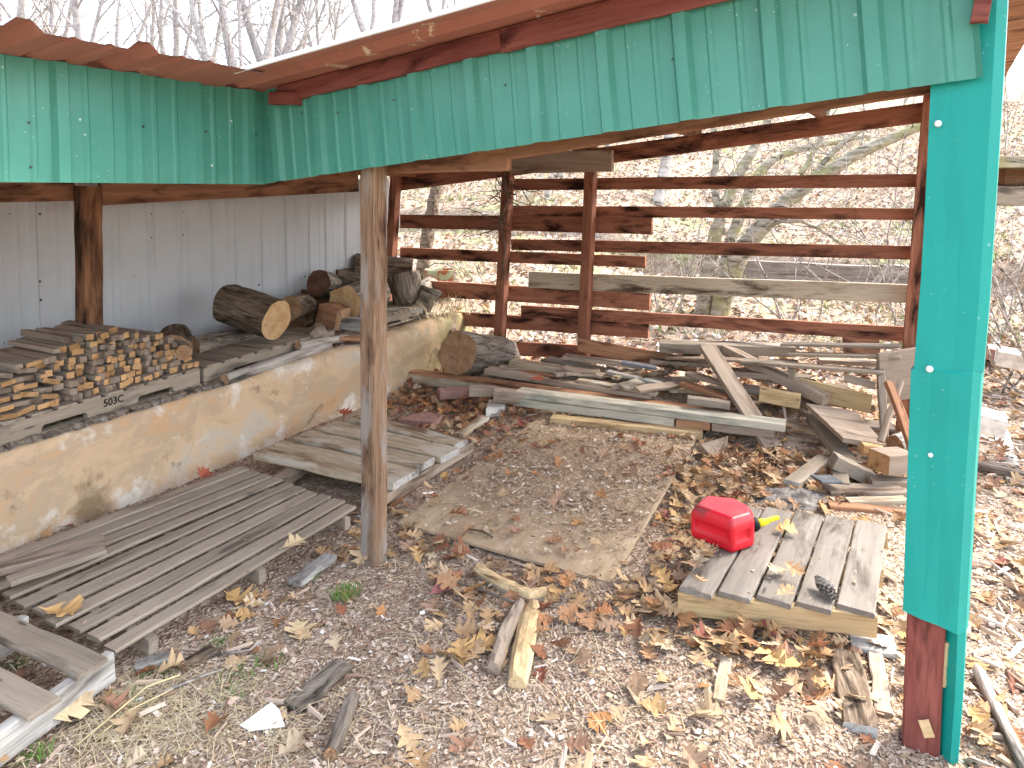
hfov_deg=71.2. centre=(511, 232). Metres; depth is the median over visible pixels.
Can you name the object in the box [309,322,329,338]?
bark chunk
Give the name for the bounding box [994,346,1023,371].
stone block
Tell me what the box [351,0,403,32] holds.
bare tree
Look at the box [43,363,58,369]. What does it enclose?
wood offcut
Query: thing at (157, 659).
wood scrap
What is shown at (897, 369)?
wide board
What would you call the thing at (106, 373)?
wood offcut
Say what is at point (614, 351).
plank
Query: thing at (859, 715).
board
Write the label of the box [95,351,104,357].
wood offcut
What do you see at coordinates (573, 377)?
lath scrap
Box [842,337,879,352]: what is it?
wood block
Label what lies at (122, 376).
wood offcut
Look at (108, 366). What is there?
wood offcut
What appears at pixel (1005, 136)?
bare shrub
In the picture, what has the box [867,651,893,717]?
board
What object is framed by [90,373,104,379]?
wood offcut
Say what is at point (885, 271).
bare shrub
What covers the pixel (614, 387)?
lath scrap
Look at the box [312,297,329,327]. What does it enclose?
log
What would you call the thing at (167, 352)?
wood offcut
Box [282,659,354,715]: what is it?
bark piece
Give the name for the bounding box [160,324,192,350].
log
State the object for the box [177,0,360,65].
bare tree
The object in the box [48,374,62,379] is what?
wood offcut
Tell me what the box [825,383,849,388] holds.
plank
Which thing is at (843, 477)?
board end
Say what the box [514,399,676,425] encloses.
timber
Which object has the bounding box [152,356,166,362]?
wood offcut
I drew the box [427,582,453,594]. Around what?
oak leaf
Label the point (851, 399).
pallet
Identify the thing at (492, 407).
stone
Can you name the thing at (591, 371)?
lath scrap
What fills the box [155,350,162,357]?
wood offcut
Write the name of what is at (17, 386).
wood offcut
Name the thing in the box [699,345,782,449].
plank
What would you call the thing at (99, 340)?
wood offcut
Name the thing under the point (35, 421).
pallet
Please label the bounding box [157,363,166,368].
wood offcut
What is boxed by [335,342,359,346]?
split board
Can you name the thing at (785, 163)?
bare shrub
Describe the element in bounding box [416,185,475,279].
slim tree
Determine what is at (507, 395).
wood block
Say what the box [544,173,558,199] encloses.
slim tree
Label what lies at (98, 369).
wood offcut
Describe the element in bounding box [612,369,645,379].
lath scrap
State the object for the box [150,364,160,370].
wood offcut
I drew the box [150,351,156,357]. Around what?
wood offcut
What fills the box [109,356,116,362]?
wood offcut
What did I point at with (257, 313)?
log
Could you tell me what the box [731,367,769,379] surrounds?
plank
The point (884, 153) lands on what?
bare shrub
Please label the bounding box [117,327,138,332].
wood offcut
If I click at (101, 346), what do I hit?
wood offcut
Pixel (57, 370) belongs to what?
wood offcut
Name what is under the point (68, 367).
wood offcut
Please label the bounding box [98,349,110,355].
wood offcut
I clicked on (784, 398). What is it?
plank
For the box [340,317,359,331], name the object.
wood block
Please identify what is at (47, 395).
wood offcut
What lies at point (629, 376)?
plank
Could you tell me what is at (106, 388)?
wood offcut
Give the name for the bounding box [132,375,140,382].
wood offcut
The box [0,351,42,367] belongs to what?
wood offcut
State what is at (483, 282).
bare shrub
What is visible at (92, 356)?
wood offcut
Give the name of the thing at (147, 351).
wood offcut
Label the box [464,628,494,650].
oak leaf
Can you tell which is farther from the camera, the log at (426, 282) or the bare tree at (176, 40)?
the bare tree at (176, 40)
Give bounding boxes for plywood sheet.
[397,411,696,582]
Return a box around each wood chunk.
[338,271,360,284]
[387,308,422,313]
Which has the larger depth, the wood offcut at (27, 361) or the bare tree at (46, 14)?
the bare tree at (46, 14)
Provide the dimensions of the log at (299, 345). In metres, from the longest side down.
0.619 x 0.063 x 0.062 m
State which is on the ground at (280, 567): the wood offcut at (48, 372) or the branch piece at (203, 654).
the branch piece at (203, 654)
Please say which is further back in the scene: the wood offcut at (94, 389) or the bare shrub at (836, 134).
the bare shrub at (836, 134)
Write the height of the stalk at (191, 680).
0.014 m
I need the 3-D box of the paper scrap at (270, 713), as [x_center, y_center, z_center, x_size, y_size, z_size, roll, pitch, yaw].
[-0.757,1.514,2.218,0.123,0.026,0.110,2,3,31]
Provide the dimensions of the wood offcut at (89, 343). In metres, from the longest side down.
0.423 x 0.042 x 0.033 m
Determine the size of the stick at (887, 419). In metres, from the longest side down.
0.436 x 0.042 x 0.038 m
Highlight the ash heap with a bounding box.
[751,487,833,510]
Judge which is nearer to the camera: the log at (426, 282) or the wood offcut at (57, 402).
the wood offcut at (57, 402)
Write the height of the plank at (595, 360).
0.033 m
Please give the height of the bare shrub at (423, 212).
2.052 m
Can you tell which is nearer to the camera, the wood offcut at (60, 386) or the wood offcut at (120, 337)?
the wood offcut at (60, 386)
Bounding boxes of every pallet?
[0,367,201,445]
[0,466,355,654]
[0,611,115,766]
[191,326,334,383]
[359,301,427,326]
[665,342,901,439]
[678,507,887,638]
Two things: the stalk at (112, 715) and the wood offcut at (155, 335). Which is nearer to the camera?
the stalk at (112, 715)
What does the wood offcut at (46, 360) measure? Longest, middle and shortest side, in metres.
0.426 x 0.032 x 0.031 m
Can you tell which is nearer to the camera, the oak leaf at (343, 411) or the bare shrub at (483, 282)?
the oak leaf at (343, 411)
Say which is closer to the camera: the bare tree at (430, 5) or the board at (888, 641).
the board at (888, 641)
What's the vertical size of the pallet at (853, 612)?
0.113 m
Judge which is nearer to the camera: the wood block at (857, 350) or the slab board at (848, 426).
the slab board at (848, 426)
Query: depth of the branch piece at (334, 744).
2.16 m
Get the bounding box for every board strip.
[821,483,906,496]
[827,500,905,513]
[844,495,906,505]
[866,475,906,487]
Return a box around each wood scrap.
[135,649,170,671]
[288,553,336,586]
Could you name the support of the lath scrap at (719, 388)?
on the leaf litter
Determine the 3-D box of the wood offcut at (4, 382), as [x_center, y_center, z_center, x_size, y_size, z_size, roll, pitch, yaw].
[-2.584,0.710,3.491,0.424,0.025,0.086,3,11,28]
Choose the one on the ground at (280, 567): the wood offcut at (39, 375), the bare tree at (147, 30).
the bare tree at (147, 30)
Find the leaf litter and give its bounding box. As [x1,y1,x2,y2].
[0,334,1023,767]
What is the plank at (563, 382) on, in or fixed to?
on the ground at (280, 567)
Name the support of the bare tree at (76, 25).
on the ground at (280, 567)
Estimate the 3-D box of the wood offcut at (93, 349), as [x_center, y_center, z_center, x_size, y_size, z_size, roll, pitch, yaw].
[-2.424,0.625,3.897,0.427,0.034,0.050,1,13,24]
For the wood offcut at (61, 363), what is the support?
on the wood offcut at (57, 370)
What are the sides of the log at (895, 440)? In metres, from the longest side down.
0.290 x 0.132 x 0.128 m
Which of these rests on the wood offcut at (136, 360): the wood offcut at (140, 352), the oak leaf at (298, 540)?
the wood offcut at (140, 352)
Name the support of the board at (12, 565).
on the pallet at (105, 621)
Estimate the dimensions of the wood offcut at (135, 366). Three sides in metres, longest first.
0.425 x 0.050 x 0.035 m
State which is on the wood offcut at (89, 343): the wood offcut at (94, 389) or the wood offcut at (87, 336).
the wood offcut at (87, 336)
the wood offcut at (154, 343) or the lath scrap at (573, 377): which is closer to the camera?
the wood offcut at (154, 343)
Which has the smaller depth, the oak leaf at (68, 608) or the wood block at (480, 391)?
the oak leaf at (68, 608)
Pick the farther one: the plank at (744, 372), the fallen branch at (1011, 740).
the plank at (744, 372)
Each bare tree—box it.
[0,0,114,42]
[0,0,131,36]
[4,0,114,42]
[38,0,190,44]
[115,0,158,46]
[120,0,213,51]
[131,0,252,61]
[131,0,313,67]
[154,0,296,62]
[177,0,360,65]
[234,0,386,50]
[235,0,426,50]
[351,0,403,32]
[391,0,405,23]
[408,0,462,12]
[426,0,446,12]
[441,172,551,279]
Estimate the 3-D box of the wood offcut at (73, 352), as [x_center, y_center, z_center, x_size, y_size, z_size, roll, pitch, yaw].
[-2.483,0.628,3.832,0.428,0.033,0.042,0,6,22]
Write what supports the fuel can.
on the pallet at (853, 612)
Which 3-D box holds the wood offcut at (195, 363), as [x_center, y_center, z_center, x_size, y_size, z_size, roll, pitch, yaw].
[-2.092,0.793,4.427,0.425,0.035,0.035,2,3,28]
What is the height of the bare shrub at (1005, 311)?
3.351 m
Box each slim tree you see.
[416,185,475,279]
[511,173,557,235]
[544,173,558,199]
[556,173,564,178]
[626,134,677,205]
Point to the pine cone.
(824, 586)
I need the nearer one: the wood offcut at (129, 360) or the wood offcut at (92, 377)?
the wood offcut at (92, 377)
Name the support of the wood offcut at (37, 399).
on the wood offcut at (45, 403)
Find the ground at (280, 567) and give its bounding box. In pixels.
[0,71,1023,767]
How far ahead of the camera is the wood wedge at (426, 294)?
6.72 m
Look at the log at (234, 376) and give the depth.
4.74 m
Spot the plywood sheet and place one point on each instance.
(472, 538)
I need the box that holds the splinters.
[9,323,1023,767]
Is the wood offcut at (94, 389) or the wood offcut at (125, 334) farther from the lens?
the wood offcut at (125, 334)
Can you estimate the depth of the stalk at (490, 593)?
2.92 m
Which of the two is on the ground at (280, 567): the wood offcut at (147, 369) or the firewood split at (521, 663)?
the firewood split at (521, 663)
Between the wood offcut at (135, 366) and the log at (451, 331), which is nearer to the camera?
the wood offcut at (135, 366)
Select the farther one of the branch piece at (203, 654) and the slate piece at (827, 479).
the slate piece at (827, 479)
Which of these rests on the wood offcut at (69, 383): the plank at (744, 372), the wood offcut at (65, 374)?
the wood offcut at (65, 374)
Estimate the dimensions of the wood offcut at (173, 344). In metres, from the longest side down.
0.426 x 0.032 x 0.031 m
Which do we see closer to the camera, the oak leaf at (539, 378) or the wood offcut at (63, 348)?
the wood offcut at (63, 348)
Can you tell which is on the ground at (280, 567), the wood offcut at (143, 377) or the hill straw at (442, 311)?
the hill straw at (442, 311)
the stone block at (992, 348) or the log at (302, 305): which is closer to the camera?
the log at (302, 305)
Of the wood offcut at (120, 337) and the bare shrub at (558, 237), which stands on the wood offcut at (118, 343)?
the wood offcut at (120, 337)
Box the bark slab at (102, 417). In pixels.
[0,378,246,452]
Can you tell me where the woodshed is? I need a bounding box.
[0,0,1023,764]
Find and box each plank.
[484,366,655,398]
[509,358,595,379]
[544,356,668,381]
[550,414,702,440]
[562,353,643,369]
[576,378,658,396]
[578,338,696,371]
[606,370,662,383]
[650,357,709,367]
[659,339,795,357]
[679,381,730,399]
[685,370,722,386]
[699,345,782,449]
[712,423,774,438]
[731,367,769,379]
[742,384,786,395]
[759,386,800,408]
[785,433,822,443]
[786,419,815,434]
[800,398,829,406]
[800,413,894,433]
[801,397,874,410]
[806,415,860,464]
[817,357,875,366]
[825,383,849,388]
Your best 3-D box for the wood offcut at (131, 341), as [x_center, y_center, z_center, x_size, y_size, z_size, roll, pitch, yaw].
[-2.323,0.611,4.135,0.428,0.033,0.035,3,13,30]
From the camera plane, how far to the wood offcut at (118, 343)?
3.98 m
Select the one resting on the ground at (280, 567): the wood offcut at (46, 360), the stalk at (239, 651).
the stalk at (239, 651)
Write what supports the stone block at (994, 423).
on the ground at (280, 567)
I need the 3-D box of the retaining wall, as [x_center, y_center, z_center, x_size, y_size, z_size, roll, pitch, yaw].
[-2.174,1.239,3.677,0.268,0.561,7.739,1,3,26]
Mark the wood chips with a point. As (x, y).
(672, 705)
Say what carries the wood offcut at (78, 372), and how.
on the wood offcut at (81, 380)
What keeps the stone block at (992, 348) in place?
on the ground at (280, 567)
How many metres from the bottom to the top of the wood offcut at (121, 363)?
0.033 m
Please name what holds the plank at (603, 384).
on the plank at (563, 382)
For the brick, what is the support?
on the leaf litter
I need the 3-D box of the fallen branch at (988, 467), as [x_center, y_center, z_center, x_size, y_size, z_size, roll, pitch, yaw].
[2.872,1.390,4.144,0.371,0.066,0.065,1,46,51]
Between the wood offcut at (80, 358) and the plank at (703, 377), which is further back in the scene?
the plank at (703, 377)
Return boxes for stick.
[712,654,731,704]
[781,406,789,431]
[877,379,903,442]
[884,380,908,449]
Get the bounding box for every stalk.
[76,674,179,745]
[95,688,172,738]
[156,668,220,695]
[210,639,260,656]
[457,582,514,603]
[467,529,492,537]
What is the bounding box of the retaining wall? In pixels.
[0,310,471,553]
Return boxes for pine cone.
[814,575,836,600]
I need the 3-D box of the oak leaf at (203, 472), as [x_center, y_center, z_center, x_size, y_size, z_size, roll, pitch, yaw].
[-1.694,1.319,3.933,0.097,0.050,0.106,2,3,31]
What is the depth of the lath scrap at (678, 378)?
5.53 m
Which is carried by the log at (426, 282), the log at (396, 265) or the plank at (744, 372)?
the log at (396, 265)
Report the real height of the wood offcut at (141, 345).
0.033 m
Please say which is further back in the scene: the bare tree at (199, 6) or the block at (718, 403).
the bare tree at (199, 6)
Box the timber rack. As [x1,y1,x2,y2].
[996,156,1023,205]
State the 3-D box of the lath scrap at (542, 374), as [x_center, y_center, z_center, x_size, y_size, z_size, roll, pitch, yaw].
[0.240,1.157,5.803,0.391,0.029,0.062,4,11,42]
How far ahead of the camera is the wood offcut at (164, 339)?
4.23 m
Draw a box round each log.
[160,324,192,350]
[175,342,190,359]
[191,329,259,352]
[212,284,290,339]
[220,341,331,384]
[282,294,316,320]
[289,314,313,326]
[294,334,349,349]
[301,289,323,299]
[307,270,343,297]
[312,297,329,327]
[315,302,350,330]
[329,280,390,316]
[336,268,354,274]
[354,253,412,280]
[387,270,422,304]
[422,276,437,288]
[438,330,520,375]
[447,328,456,335]
[886,432,907,450]
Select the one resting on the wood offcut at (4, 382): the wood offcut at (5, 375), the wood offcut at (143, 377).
the wood offcut at (5, 375)
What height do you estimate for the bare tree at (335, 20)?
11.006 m
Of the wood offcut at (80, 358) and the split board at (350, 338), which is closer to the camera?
the wood offcut at (80, 358)
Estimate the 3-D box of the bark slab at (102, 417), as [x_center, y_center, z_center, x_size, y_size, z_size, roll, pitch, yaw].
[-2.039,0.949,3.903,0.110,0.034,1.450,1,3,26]
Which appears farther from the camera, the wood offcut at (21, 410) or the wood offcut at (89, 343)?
the wood offcut at (89, 343)
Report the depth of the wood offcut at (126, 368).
3.95 m
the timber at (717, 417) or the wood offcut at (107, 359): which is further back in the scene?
the timber at (717, 417)
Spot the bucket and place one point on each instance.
(443, 274)
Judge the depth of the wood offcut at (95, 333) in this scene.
3.93 m
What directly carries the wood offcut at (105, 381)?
on the wood offcut at (106, 388)
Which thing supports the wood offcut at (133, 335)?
on the wood offcut at (131, 341)
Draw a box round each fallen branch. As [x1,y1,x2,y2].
[972,664,1023,767]
[977,460,1023,478]
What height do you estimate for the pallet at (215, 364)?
0.116 m
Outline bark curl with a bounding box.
[642,354,700,376]
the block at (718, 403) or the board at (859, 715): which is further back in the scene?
the block at (718, 403)
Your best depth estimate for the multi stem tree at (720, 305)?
8.12 m
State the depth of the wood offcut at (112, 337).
3.96 m
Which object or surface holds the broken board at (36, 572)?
on the pallet at (105, 621)
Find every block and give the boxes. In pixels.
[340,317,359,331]
[467,385,495,396]
[493,387,524,403]
[676,419,711,430]
[687,395,729,409]
[787,372,809,379]
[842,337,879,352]
[858,441,882,455]
[868,447,907,475]
[980,407,1007,438]
[985,344,1017,360]
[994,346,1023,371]
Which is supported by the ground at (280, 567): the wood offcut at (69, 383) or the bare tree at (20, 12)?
the bare tree at (20, 12)
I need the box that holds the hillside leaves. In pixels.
[358,99,1023,382]
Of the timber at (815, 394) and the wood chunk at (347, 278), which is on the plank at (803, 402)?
the timber at (815, 394)
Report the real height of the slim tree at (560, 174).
2.908 m
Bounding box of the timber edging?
[741,260,908,283]
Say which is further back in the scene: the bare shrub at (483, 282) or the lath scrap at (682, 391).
the bare shrub at (483, 282)
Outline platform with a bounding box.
[253,415,473,503]
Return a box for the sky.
[2,0,1023,71]
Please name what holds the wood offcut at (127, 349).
on the wood offcut
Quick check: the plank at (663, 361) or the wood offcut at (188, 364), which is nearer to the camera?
the wood offcut at (188, 364)
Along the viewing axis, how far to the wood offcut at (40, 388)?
3.53 m
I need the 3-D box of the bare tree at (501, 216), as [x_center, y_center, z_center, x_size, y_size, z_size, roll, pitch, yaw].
[-0.097,-0.414,6.396,1.190,1.717,0.915,1,3,13]
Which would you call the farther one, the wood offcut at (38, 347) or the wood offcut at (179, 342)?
the wood offcut at (179, 342)
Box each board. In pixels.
[0,534,105,576]
[6,545,106,586]
[332,335,359,340]
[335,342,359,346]
[454,415,488,437]
[806,403,885,446]
[829,647,877,737]
[848,634,898,658]
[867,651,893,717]
[876,347,914,402]
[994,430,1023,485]
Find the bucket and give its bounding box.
[425,263,454,281]
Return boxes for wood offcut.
[0,349,50,364]
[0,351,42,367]
[0,359,22,369]
[0,366,36,373]
[0,371,12,377]
[0,378,15,387]
[0,387,10,393]
[0,394,9,402]
[0,402,13,412]
[0,411,17,419]
[1,347,56,362]
[2,392,20,399]
[6,382,24,392]
[7,340,59,353]
[7,372,34,382]
[7,397,31,406]
[8,404,35,415]
[10,346,66,360]
[15,389,38,396]
[16,338,66,352]
[20,329,70,342]
[22,336,79,350]
[22,380,37,389]
[22,396,43,403]
[27,372,47,378]
[28,384,51,392]
[30,378,60,383]
[32,364,45,369]
[32,399,55,409]
[34,381,63,390]
[35,327,83,342]
[37,368,52,376]
[38,392,58,398]
[43,328,93,340]
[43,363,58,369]
[44,366,60,372]
[45,327,100,337]
[47,399,58,406]
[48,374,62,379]
[52,370,73,378]
[52,387,77,394]
[52,392,70,401]
[53,360,63,365]
[54,324,108,339]
[60,362,73,370]
[60,379,78,387]
[61,320,117,333]
[64,348,79,355]
[64,356,74,363]
[67,368,82,376]
[70,377,84,382]
[71,392,81,400]
[73,355,86,362]
[73,363,83,369]
[73,384,83,390]
[77,389,91,397]
[79,341,84,348]
[80,352,97,359]
[81,381,92,388]
[82,366,95,373]
[82,373,100,380]
[83,340,97,347]
[83,360,97,366]
[84,346,97,353]
[84,365,103,372]
[86,379,100,384]
[89,386,98,393]
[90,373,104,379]
[92,338,104,343]
[93,384,112,391]
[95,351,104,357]
[96,358,103,364]
[97,344,105,349]
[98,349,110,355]
[100,343,114,350]
[100,378,109,385]
[101,363,113,370]
[102,370,108,377]
[103,356,112,362]
[105,334,116,340]
[108,333,123,340]
[108,375,119,383]
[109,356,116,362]
[109,369,114,374]
[111,354,123,360]
[114,348,122,353]
[114,367,123,374]
[114,381,125,388]
[115,331,128,338]
[115,341,121,346]
[115,346,132,352]
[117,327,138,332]
[117,339,128,346]
[117,361,125,367]
[117,373,125,380]
[118,330,138,338]
[121,365,129,371]
[123,357,132,363]
[123,379,129,386]
[124,372,131,378]
[125,338,134,344]
[126,351,134,357]
[126,357,139,364]
[126,364,141,369]
[131,369,140,374]
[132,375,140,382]
[133,349,143,355]
[135,342,146,348]
[135,354,151,360]
[138,330,162,339]
[138,348,150,354]
[138,374,149,380]
[139,335,149,341]
[140,359,149,365]
[141,372,152,380]
[142,366,154,372]
[142,371,158,377]
[150,340,158,345]
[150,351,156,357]
[150,359,156,365]
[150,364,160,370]
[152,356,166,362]
[155,344,163,349]
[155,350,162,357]
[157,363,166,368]
[160,344,169,349]
[161,335,167,343]
[161,349,170,355]
[161,367,176,373]
[164,335,173,343]
[164,361,174,366]
[166,341,177,347]
[166,355,172,360]
[169,359,179,364]
[174,339,186,345]
[178,362,185,369]
[181,362,191,368]
[188,360,198,366]
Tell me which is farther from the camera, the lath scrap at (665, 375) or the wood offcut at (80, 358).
the lath scrap at (665, 375)
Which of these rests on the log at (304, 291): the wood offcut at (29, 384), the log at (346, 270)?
the log at (346, 270)
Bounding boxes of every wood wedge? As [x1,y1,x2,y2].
[410,285,441,312]
[690,436,727,458]
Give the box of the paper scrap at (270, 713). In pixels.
[240,702,284,731]
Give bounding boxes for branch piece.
[178,644,217,671]
[322,689,359,761]
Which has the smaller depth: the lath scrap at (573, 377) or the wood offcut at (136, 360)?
the wood offcut at (136, 360)
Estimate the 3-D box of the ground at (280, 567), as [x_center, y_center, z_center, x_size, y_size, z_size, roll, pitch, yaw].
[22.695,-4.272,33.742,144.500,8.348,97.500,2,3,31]
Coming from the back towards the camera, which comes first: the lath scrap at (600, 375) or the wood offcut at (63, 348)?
the lath scrap at (600, 375)
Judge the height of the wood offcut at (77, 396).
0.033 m
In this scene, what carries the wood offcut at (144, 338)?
on the wood offcut at (141, 345)
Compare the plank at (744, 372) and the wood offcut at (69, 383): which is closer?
the wood offcut at (69, 383)
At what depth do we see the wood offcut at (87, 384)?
3.72 m
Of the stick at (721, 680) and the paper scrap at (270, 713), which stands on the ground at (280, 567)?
the stick at (721, 680)
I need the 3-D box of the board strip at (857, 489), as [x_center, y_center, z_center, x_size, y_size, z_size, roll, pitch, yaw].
[1.927,1.412,3.918,0.414,0.034,0.122,0,3,0]
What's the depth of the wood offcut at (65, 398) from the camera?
3.61 m
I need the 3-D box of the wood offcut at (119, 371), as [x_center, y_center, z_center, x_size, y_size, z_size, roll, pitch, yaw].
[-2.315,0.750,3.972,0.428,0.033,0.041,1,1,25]
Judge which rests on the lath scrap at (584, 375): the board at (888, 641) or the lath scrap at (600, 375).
the lath scrap at (600, 375)
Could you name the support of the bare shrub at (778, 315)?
on the ground at (280, 567)
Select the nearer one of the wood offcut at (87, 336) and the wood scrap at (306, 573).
the wood scrap at (306, 573)
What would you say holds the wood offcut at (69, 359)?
on the wood offcut at (68, 367)
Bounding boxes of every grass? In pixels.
[2,572,363,767]
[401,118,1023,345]
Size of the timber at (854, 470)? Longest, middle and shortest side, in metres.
0.236 x 0.102 x 0.084 m
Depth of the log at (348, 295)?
5.98 m
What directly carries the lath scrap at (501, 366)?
on the plank at (563, 382)
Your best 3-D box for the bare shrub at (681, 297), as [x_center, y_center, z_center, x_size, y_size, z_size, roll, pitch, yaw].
[2.382,-0.556,9.082,3.175,3.041,3.174,-1,3,-18]
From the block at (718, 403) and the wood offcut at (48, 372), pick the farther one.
the block at (718, 403)
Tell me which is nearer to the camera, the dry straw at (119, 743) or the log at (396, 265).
the dry straw at (119, 743)
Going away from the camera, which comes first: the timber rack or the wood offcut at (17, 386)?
the wood offcut at (17, 386)
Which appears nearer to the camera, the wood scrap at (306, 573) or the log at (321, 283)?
the wood scrap at (306, 573)
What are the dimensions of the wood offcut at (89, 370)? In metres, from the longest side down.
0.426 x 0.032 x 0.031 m
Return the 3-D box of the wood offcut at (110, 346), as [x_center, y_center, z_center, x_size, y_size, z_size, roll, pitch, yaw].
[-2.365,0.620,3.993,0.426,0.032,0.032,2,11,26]
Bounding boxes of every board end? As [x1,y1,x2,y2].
[783,454,828,487]
[830,467,850,484]
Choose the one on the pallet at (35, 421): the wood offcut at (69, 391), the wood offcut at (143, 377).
the wood offcut at (143, 377)
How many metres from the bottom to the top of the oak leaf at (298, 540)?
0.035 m
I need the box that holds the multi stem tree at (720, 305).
[637,98,920,316]
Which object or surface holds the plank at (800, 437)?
on the ground at (280, 567)
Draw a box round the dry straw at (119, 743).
[0,547,711,767]
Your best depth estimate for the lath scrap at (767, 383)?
5.36 m
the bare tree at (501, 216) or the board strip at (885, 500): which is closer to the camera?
the board strip at (885, 500)
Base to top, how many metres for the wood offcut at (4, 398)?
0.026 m
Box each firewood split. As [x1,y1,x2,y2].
[473,562,555,602]
[487,598,524,674]
[508,599,540,688]
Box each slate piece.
[622,360,656,369]
[810,475,841,483]
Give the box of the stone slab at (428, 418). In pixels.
[398,411,442,427]
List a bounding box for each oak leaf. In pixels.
[39,594,83,616]
[53,690,98,721]
[197,467,211,477]
[223,584,258,604]
[279,533,305,548]
[284,619,318,642]
[338,406,352,415]
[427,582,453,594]
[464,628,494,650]
[530,374,544,380]
[754,644,808,669]
[773,518,798,534]
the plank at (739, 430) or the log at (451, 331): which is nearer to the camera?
the plank at (739, 430)
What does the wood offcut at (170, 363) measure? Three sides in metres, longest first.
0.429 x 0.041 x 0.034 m
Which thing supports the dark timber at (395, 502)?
on the ground at (280, 567)
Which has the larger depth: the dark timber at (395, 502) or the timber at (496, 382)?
the timber at (496, 382)
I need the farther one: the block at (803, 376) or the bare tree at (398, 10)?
the bare tree at (398, 10)
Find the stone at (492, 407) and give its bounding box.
[486,400,505,417]
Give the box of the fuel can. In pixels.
[691,496,779,552]
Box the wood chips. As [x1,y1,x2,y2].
[0,325,1023,767]
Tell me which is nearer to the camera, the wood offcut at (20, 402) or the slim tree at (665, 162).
the wood offcut at (20, 402)
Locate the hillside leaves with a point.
(651, 345)
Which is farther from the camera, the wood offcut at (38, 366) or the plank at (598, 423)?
the plank at (598, 423)
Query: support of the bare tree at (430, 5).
on the ground at (280, 567)
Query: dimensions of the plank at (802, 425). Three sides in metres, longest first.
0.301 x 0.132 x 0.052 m
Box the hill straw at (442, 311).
[401,117,1023,342]
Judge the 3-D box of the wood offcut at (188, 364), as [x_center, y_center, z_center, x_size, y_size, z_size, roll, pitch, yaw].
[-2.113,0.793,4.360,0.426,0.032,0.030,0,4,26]
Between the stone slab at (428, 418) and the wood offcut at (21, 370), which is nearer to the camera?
the wood offcut at (21, 370)
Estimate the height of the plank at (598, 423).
0.057 m
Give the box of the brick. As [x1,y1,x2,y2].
[437,386,474,399]
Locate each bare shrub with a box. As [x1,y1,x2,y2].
[399,187,461,247]
[444,236,556,336]
[468,174,612,272]
[602,96,1023,304]
[602,134,850,311]
[625,118,916,321]
[651,104,1023,392]
[658,103,882,148]
[682,85,1014,205]
[695,121,762,191]
[731,96,1023,335]
[744,72,1022,340]
[778,47,1023,155]
[819,97,920,191]
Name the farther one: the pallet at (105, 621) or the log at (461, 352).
the log at (461, 352)
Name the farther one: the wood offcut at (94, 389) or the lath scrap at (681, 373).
the lath scrap at (681, 373)
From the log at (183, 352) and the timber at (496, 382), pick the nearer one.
the log at (183, 352)
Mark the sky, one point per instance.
(381, 13)
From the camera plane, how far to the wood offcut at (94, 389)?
3.74 m
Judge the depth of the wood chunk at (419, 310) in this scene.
6.63 m
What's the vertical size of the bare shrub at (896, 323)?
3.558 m
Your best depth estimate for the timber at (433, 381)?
5.97 m
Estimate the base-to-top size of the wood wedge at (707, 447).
0.124 m
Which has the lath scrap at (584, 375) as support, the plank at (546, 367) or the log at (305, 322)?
the plank at (546, 367)
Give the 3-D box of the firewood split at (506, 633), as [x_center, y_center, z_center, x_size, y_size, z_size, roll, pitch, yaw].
[-0.021,1.487,2.657,0.065,0.052,0.407,1,3,14]
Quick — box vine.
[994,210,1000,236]
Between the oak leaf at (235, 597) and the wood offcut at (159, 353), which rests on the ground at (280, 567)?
the oak leaf at (235, 597)
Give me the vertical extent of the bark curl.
0.204 m
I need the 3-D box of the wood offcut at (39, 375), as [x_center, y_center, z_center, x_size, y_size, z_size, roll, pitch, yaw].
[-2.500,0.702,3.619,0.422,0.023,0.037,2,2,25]
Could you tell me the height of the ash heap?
0.054 m
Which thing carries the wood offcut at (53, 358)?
on the wood offcut at (53, 366)
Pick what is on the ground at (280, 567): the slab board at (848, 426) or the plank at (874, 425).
the plank at (874, 425)
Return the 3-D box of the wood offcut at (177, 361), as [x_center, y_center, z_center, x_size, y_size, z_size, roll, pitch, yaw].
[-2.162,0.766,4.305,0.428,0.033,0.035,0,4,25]
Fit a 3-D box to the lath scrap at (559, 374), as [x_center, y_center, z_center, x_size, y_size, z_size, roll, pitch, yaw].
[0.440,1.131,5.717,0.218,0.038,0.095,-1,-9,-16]
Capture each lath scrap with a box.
[499,364,543,371]
[522,370,561,379]
[546,373,577,378]
[553,371,581,376]
[556,367,599,374]
[562,365,605,378]
[565,373,611,377]
[597,378,624,381]
[610,381,626,390]
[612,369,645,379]
[614,368,629,371]
[619,368,670,390]
[629,376,699,382]
[634,379,693,393]
[644,368,676,378]
[660,388,711,397]
[669,371,684,392]
[705,384,726,393]
[751,378,771,385]
[756,379,779,384]
[773,384,782,405]
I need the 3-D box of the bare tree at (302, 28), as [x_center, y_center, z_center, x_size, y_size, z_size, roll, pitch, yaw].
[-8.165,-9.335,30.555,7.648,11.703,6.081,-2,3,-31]
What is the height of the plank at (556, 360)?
0.033 m
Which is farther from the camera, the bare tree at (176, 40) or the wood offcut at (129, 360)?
the bare tree at (176, 40)
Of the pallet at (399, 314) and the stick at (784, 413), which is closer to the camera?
the stick at (784, 413)
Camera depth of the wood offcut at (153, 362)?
4.10 m
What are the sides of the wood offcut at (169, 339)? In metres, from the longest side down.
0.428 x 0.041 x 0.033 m
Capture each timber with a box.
[387,479,428,512]
[407,373,513,388]
[409,369,738,412]
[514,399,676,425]
[516,387,786,431]
[721,345,830,405]
[827,451,876,482]
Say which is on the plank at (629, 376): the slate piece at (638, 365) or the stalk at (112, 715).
the slate piece at (638, 365)
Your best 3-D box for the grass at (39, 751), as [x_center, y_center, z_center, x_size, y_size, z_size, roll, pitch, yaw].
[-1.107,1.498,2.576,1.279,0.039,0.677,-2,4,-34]

